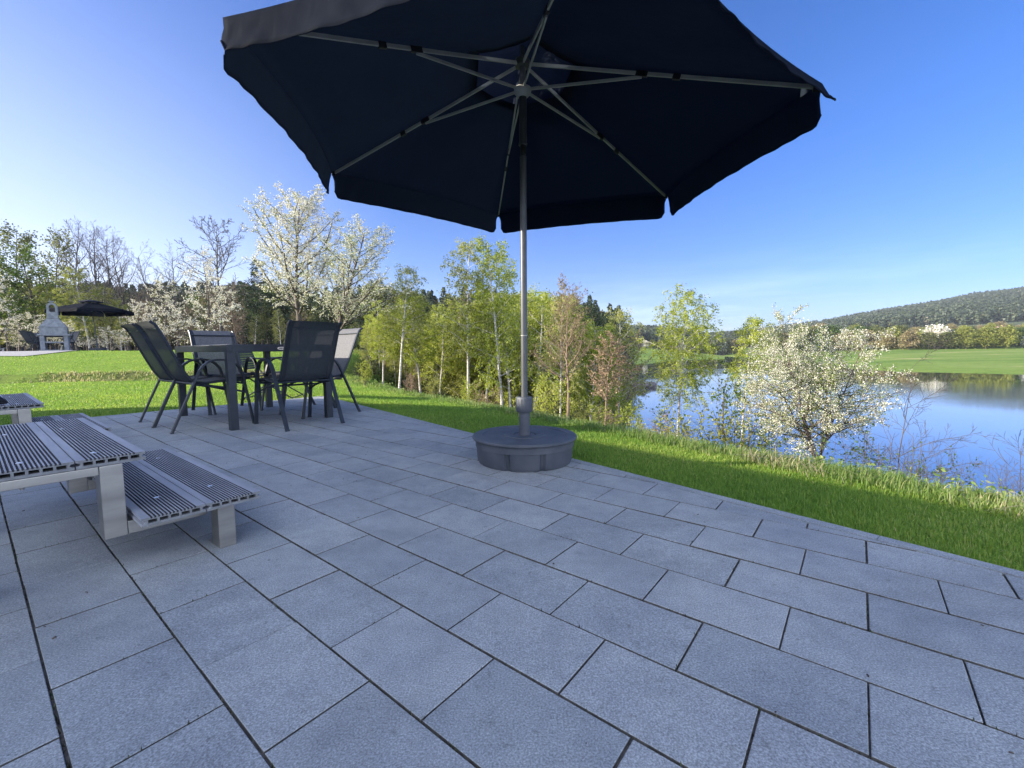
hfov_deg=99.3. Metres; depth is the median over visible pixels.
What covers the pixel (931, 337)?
hedge tree
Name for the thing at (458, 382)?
young birch
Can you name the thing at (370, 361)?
young birch
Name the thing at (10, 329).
cherry tree
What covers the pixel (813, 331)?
hedge tree
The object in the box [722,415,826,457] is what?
shrub
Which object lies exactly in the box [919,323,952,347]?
hedge tree
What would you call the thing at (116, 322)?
birch tree
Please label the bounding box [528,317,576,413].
birch tree
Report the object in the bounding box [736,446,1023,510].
dry straw
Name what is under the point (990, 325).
slope tree
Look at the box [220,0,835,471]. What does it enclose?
parasol
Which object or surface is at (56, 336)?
dining table
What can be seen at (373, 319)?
birch tree
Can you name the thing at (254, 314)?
broadleaf tree
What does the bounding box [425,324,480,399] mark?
young birch
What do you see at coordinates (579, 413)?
shrub
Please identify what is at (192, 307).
broadleaf tree
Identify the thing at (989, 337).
hedge tree
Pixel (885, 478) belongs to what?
bank grass
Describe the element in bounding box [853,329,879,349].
hedge tree
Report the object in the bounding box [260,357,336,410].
garden chair
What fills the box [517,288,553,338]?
birch tree
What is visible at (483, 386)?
young birch
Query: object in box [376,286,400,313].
pine tree
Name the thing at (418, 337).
birch tree
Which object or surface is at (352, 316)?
broadleaf tree
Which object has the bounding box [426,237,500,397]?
birch tree
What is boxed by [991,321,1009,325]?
slope tree
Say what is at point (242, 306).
bare tree
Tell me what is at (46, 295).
birch tree
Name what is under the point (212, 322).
bare tree
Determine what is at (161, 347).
garden chair
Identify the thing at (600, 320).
pine tree
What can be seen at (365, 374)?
shrub
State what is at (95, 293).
birch tree
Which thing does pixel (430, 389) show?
shrub
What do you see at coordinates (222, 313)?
bare tree
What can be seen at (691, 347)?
tree
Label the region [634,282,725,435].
birch tree
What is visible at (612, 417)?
shrub
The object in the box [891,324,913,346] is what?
hedge tree
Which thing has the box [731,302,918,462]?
blossoming tree
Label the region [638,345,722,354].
ridge hill
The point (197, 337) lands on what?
garden chair
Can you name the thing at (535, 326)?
birch tree
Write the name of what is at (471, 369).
birch tree
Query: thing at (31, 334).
garden chair
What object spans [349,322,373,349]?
shore tree
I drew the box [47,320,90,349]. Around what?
blossoming shrub
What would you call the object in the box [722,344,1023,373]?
meadow
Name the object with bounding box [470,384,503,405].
shrub
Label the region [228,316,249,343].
bare tree
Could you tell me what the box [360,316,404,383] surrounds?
birch tree
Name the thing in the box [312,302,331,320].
pine tree
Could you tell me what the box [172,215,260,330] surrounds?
bare tree
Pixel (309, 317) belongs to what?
broadleaf tree
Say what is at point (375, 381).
undergrowth
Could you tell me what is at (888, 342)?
hedge tree
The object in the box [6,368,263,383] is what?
ledge grass
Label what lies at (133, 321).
cherry tree
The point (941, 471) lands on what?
bare shrub
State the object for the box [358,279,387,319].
pine tree
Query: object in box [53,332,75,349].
garden chair
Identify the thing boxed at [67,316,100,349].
understory tree
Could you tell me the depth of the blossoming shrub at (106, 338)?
23.91 m
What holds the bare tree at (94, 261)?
on the lawn at (11, 377)
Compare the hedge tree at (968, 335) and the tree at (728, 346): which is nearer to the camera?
the hedge tree at (968, 335)
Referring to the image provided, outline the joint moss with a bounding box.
[0,418,1022,767]
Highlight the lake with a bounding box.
[571,356,1023,496]
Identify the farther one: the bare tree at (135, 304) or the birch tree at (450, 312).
the bare tree at (135, 304)
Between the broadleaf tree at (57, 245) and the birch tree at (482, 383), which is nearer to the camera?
the birch tree at (482, 383)
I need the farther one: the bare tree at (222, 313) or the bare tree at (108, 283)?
the bare tree at (222, 313)
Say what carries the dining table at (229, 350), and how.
on the terrace paving
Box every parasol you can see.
[44,300,134,350]
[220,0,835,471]
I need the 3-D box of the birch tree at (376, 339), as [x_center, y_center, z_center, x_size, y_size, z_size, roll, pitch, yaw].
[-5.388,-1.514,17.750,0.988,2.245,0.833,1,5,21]
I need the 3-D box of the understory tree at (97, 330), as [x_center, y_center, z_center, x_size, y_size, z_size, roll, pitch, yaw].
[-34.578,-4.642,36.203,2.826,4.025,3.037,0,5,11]
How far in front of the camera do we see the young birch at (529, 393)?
15.80 m
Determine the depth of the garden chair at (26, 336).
19.17 m
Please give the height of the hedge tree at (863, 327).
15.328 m
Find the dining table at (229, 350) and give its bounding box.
[175,344,332,430]
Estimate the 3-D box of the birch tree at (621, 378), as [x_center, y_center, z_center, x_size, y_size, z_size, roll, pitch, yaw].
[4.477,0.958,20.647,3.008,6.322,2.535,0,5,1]
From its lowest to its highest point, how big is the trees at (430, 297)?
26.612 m
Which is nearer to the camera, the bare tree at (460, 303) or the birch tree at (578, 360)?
the birch tree at (578, 360)
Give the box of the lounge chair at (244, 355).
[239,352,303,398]
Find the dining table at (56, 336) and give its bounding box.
[36,335,74,350]
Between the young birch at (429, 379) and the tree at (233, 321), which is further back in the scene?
the tree at (233, 321)
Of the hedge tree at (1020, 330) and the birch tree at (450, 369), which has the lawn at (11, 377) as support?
the birch tree at (450, 369)
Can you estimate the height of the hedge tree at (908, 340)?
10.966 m
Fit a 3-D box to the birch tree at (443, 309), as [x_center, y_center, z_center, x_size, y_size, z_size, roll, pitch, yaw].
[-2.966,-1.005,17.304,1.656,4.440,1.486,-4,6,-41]
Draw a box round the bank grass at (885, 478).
[342,370,1023,518]
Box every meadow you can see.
[631,348,724,359]
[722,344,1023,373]
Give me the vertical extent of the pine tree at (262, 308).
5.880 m
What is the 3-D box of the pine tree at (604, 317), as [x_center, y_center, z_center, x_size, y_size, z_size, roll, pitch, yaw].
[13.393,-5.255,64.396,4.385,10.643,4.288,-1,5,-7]
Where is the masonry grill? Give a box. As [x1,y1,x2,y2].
[37,301,71,350]
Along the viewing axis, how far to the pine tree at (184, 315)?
43.97 m
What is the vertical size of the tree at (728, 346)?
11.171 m
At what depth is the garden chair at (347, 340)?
4.84 m
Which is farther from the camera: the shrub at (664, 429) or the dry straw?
the shrub at (664, 429)
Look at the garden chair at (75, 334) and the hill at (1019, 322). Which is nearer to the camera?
the garden chair at (75, 334)
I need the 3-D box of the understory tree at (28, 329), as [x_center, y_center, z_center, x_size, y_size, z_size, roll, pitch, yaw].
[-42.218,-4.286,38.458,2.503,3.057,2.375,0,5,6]
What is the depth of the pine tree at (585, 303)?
67.59 m
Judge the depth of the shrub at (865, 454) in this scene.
6.06 m
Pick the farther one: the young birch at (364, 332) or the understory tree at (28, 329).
the understory tree at (28, 329)
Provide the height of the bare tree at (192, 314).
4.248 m
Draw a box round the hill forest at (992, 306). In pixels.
[708,286,1023,340]
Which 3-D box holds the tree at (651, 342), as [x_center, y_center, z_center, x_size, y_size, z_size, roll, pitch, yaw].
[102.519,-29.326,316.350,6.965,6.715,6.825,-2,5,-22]
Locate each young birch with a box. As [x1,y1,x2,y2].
[354,325,377,363]
[362,345,378,373]
[377,336,399,371]
[377,354,388,372]
[379,344,405,384]
[390,355,415,378]
[396,337,423,389]
[403,346,431,391]
[411,337,450,394]
[414,321,465,398]
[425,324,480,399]
[433,349,458,395]
[443,336,498,404]
[470,361,515,406]
[481,332,558,413]
[483,328,537,408]
[507,331,576,419]
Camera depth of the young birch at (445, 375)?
17.92 m
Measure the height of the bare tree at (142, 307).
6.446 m
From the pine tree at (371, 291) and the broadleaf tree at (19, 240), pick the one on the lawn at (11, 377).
the broadleaf tree at (19, 240)
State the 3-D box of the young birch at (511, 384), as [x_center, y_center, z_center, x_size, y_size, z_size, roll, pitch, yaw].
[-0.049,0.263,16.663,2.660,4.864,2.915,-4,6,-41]
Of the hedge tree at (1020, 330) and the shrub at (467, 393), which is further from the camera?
the hedge tree at (1020, 330)
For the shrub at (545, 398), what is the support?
on the lawn at (11, 377)
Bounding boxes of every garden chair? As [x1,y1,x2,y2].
[18,330,48,350]
[27,331,52,350]
[33,333,54,350]
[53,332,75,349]
[56,331,80,349]
[120,323,226,427]
[134,320,253,433]
[187,330,263,414]
[254,320,344,431]
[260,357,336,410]
[278,327,362,418]
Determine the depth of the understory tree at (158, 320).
31.51 m
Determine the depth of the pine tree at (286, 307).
41.70 m
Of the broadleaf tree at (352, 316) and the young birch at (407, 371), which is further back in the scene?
the broadleaf tree at (352, 316)
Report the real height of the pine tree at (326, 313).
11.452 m
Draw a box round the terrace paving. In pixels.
[0,396,1023,767]
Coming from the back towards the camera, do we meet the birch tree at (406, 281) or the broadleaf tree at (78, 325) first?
the broadleaf tree at (78, 325)
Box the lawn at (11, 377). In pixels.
[0,350,1023,570]
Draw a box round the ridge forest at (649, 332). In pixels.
[631,324,726,353]
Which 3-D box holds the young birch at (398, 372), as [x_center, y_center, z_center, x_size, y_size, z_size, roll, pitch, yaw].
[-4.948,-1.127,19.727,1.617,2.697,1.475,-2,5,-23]
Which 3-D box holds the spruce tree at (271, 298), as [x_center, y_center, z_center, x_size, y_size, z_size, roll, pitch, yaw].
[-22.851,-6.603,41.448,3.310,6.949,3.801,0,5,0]
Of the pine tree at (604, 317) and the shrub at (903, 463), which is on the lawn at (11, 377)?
the shrub at (903, 463)
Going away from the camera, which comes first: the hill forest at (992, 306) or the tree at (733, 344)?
the tree at (733, 344)
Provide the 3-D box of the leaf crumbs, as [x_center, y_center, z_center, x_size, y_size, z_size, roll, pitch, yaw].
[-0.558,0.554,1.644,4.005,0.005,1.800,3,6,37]
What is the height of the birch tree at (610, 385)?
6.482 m
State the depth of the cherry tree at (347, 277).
11.27 m
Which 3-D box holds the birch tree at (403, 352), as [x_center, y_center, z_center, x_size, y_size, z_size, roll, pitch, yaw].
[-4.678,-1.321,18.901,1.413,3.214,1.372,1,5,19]
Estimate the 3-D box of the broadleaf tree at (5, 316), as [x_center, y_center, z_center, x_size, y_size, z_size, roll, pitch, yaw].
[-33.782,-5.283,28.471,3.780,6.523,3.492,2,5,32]
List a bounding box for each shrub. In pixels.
[0,312,56,350]
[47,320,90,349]
[90,326,127,350]
[356,360,372,385]
[402,371,424,392]
[420,371,445,396]
[460,375,481,403]
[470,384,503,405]
[532,370,573,417]
[570,392,607,425]
[594,402,645,429]
[599,397,645,431]
[639,393,719,440]
[641,413,716,442]
[646,361,801,451]
[652,388,802,453]
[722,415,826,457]
[797,420,970,490]
[853,413,964,489]
[886,436,980,488]
[891,441,979,493]
[956,430,1023,497]
[963,457,1023,494]
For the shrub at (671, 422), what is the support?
on the lawn at (11, 377)
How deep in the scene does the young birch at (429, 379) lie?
17.78 m
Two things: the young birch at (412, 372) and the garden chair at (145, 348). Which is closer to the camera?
the garden chair at (145, 348)
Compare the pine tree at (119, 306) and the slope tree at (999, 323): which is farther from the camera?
the slope tree at (999, 323)
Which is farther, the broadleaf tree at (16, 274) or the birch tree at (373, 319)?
the broadleaf tree at (16, 274)
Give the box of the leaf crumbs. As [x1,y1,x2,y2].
[23,454,1013,753]
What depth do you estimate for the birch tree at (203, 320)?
36.90 m
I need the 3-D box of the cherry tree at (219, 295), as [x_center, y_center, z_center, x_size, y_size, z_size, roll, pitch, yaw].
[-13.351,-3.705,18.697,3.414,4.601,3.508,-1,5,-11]
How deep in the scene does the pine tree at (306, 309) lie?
63.98 m
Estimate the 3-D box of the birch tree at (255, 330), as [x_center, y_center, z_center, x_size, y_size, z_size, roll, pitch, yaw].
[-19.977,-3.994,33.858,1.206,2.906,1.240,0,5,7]
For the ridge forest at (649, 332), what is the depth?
349.50 m
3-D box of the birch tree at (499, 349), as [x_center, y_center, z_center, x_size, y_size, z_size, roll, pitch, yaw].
[-0.462,-1.060,12.485,2.020,6.260,2.252,-4,6,-37]
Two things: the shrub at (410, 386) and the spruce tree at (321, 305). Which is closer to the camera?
the shrub at (410, 386)
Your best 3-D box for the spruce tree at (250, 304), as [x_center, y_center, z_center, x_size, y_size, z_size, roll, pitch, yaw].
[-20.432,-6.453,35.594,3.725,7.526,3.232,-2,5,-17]
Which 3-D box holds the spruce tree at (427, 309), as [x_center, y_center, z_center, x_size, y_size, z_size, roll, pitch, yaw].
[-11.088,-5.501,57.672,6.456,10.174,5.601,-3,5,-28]
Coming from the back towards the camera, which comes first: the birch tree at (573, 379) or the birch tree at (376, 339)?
the birch tree at (376, 339)
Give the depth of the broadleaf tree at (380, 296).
58.73 m
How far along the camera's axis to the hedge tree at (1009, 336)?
205.96 m
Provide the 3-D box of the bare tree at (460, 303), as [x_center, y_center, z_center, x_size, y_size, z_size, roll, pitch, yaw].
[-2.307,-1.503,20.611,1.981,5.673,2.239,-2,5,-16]
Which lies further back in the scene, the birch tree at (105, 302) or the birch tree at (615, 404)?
the birch tree at (105, 302)
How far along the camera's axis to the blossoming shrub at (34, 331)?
24.51 m
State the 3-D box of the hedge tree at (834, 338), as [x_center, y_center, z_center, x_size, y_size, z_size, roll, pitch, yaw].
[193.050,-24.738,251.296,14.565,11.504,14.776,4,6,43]
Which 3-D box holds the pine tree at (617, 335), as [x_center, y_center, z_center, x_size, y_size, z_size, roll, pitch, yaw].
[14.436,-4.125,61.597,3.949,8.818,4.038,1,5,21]
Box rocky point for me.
[624,377,656,388]
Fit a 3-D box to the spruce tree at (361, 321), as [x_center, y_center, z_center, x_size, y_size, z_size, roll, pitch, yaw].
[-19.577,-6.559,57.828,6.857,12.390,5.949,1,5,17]
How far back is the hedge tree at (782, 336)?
295.30 m
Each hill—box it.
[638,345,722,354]
[909,317,1023,328]
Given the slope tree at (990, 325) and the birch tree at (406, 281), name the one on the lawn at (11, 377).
the birch tree at (406, 281)
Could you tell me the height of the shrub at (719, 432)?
2.678 m
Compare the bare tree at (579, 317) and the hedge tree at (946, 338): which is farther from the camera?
the hedge tree at (946, 338)
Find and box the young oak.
[582,330,642,424]
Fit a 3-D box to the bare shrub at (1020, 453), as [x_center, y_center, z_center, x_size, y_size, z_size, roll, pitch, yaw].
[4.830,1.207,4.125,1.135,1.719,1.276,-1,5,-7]
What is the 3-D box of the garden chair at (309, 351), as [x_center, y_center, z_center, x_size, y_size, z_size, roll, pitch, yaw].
[-1.971,-0.094,4.031,0.744,0.944,0.546,3,6,38]
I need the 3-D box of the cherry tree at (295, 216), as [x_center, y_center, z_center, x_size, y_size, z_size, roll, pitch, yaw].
[-6.767,-3.219,12.992,3.107,5.425,4.385,-7,8,-57]
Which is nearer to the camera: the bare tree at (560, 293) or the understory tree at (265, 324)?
the bare tree at (560, 293)
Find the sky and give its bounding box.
[0,0,1023,332]
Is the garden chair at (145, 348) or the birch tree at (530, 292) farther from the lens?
the birch tree at (530, 292)
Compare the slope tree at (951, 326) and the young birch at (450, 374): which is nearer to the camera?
the young birch at (450, 374)
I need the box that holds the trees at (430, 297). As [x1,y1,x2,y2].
[0,279,640,372]
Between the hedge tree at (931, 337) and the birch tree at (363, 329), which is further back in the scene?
the hedge tree at (931, 337)
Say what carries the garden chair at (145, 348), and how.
on the terrace paving
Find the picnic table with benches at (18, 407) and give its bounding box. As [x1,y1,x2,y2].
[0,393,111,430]
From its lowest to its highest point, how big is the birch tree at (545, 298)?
6.264 m
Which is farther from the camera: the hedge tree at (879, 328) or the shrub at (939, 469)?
the hedge tree at (879, 328)
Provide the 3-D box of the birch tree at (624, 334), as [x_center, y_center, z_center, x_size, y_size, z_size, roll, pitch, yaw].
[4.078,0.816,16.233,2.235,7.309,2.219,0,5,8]
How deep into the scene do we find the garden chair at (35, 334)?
21.44 m
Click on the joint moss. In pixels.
(400, 608)
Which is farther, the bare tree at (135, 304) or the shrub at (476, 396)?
the bare tree at (135, 304)
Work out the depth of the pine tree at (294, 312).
56.75 m
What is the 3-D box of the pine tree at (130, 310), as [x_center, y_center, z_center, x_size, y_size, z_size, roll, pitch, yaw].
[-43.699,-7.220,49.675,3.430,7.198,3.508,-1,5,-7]
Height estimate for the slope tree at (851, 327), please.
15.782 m
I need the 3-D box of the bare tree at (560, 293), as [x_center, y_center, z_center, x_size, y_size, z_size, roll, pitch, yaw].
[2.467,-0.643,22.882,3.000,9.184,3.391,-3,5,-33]
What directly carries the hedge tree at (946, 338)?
on the meadow at (998, 360)
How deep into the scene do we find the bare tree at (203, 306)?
48.73 m
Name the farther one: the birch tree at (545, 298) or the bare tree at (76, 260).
the bare tree at (76, 260)
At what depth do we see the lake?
35.13 m
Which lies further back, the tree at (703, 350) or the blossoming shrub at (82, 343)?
the tree at (703, 350)
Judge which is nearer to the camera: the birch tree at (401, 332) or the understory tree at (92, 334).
the birch tree at (401, 332)
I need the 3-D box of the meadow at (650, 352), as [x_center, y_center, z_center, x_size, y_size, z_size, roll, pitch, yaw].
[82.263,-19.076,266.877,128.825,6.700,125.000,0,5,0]
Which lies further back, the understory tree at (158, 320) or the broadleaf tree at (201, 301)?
the broadleaf tree at (201, 301)
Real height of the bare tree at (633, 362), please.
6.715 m
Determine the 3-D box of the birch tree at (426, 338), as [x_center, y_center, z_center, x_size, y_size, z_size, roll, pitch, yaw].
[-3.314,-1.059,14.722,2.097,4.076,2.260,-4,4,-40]
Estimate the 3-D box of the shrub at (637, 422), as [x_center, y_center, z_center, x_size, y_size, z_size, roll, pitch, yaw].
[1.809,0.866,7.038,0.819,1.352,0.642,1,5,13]
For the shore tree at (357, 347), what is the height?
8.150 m
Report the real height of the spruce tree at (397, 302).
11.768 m
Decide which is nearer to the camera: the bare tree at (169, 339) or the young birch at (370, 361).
the young birch at (370, 361)
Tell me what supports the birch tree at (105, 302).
on the lawn at (11, 377)
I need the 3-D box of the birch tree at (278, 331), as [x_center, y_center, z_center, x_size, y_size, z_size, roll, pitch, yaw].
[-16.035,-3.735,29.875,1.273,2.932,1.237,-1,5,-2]
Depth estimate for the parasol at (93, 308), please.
20.25 m
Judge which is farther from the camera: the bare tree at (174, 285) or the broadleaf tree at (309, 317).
the broadleaf tree at (309, 317)
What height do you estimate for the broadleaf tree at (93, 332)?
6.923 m
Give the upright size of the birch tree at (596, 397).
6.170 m
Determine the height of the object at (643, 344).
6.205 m
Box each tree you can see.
[0,219,53,350]
[0,242,72,332]
[0,256,40,350]
[0,270,38,336]
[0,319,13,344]
[2,317,29,348]
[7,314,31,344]
[16,318,48,350]
[20,226,88,349]
[32,284,74,349]
[33,220,111,349]
[51,266,108,347]
[54,217,126,347]
[61,301,91,349]
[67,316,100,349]
[69,295,105,347]
[79,226,143,350]
[80,317,113,347]
[85,227,143,350]
[91,283,120,350]
[102,298,136,350]
[105,289,128,350]
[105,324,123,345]
[106,299,174,350]
[108,290,144,350]
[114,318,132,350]
[118,274,203,344]
[122,239,178,321]
[124,289,147,332]
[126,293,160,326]
[143,285,184,345]
[147,240,194,345]
[148,301,169,327]
[150,244,240,333]
[150,315,176,339]
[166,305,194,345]
[168,298,194,345]
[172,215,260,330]
[173,292,205,335]
[179,304,207,345]
[190,293,216,330]
[193,291,233,330]
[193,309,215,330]
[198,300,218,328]
[200,308,227,330]
[202,287,239,330]
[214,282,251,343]
[224,281,261,343]
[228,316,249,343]
[231,280,259,342]
[237,181,349,320]
[237,260,281,343]
[243,296,268,332]
[247,314,264,343]
[254,292,272,343]
[256,306,282,343]
[258,280,287,343]
[263,288,290,343]
[268,309,286,343]
[276,283,295,323]
[282,296,326,342]
[285,297,322,332]
[291,213,419,379]
[310,299,333,321]
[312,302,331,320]
[316,297,352,328]
[342,296,368,328]
[343,326,364,349]
[345,277,400,334]
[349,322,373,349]
[351,287,381,347]
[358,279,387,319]
[360,314,374,356]
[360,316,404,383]
[366,300,384,360]
[368,319,383,373]
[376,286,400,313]
[379,263,433,388]
[380,293,446,393]
[384,312,417,365]
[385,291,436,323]
[390,295,410,312]
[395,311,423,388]
[395,322,418,385]
[413,311,461,394]
[414,302,453,393]
[423,304,435,323]
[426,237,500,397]
[428,299,476,397]
[441,289,528,403]
[446,293,471,326]
[454,301,513,401]
[459,235,539,405]
[466,327,508,398]
[473,248,534,406]
[489,290,581,409]
[514,283,546,327]
[514,298,593,405]
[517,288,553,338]
[527,273,597,417]
[527,309,589,395]
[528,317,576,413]
[531,295,587,416]
[533,299,598,414]
[537,284,582,318]
[557,321,630,426]
[571,333,627,426]
[575,346,627,421]
[581,302,601,323]
[582,304,606,332]
[587,354,636,416]
[587,362,635,422]
[592,312,610,328]
[597,307,653,425]
[606,325,627,358]
[615,328,651,409]
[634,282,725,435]
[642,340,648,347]
[649,339,656,347]
[686,340,696,350]
[699,340,711,352]
[720,314,779,440]
[722,340,733,354]
[729,339,741,353]
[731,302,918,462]
[770,332,788,349]
[786,324,818,349]
[811,324,843,350]
[817,334,997,483]
[832,331,855,350]
[847,322,860,330]
[849,326,874,330]
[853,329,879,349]
[873,326,887,347]
[874,332,898,349]
[878,327,902,348]
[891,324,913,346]
[897,329,924,349]
[917,331,939,348]
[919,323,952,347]
[936,331,963,348]
[947,323,959,330]
[947,324,982,348]
[973,326,1001,348]
[984,323,997,327]
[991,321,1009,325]
[992,323,1022,348]
[1011,327,1023,346]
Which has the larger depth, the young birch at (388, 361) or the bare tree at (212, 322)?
the bare tree at (212, 322)
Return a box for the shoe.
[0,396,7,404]
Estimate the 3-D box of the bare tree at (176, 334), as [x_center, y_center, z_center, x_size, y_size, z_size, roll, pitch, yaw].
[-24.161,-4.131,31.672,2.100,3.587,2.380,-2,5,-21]
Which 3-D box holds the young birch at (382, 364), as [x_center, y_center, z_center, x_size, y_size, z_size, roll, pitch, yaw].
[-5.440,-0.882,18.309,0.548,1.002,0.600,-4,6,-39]
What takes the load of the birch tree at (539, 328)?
on the lawn at (11, 377)
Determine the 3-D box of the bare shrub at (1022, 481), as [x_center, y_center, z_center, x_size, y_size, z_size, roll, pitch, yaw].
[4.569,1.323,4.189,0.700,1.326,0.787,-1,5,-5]
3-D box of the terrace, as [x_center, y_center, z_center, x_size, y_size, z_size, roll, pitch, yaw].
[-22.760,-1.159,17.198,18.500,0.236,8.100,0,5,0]
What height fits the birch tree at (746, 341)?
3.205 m
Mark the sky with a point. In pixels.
(907, 187)
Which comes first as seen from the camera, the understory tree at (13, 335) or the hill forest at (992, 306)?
the understory tree at (13, 335)
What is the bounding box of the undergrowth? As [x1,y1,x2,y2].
[365,358,1023,500]
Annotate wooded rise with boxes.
[1,341,624,373]
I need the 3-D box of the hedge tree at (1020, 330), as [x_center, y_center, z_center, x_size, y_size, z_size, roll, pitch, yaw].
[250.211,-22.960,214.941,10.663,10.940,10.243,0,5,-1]
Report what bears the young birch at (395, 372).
on the lawn at (11, 377)
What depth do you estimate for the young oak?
10.20 m
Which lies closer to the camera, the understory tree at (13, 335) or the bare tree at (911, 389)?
the bare tree at (911, 389)
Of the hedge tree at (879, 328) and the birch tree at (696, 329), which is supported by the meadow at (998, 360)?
the hedge tree at (879, 328)
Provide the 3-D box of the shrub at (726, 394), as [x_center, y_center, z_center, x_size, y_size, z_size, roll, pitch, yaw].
[4.251,1.203,8.724,2.569,3.488,3.053,-1,5,-1]
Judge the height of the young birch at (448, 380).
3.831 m
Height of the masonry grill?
1.945 m
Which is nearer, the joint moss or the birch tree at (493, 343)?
the joint moss
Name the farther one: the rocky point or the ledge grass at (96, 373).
the rocky point
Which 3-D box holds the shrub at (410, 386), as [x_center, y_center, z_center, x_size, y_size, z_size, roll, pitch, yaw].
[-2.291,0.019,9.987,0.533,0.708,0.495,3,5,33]
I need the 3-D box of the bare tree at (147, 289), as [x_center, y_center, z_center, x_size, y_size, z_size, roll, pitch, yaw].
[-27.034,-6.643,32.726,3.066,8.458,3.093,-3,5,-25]
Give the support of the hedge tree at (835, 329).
on the meadow at (998, 360)
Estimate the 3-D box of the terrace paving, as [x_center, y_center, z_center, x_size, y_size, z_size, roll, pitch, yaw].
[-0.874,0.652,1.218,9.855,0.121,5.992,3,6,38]
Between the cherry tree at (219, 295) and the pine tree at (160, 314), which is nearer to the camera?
the cherry tree at (219, 295)
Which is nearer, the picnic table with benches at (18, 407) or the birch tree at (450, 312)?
the picnic table with benches at (18, 407)
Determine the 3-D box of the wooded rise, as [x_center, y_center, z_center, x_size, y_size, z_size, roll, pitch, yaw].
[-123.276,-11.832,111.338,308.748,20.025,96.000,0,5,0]
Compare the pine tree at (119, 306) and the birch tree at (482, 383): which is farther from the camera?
the pine tree at (119, 306)
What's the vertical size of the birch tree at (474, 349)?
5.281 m
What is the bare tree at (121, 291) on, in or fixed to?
on the lawn at (11, 377)
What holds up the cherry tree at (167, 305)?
on the lawn at (11, 377)
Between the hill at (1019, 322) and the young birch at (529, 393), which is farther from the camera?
the hill at (1019, 322)

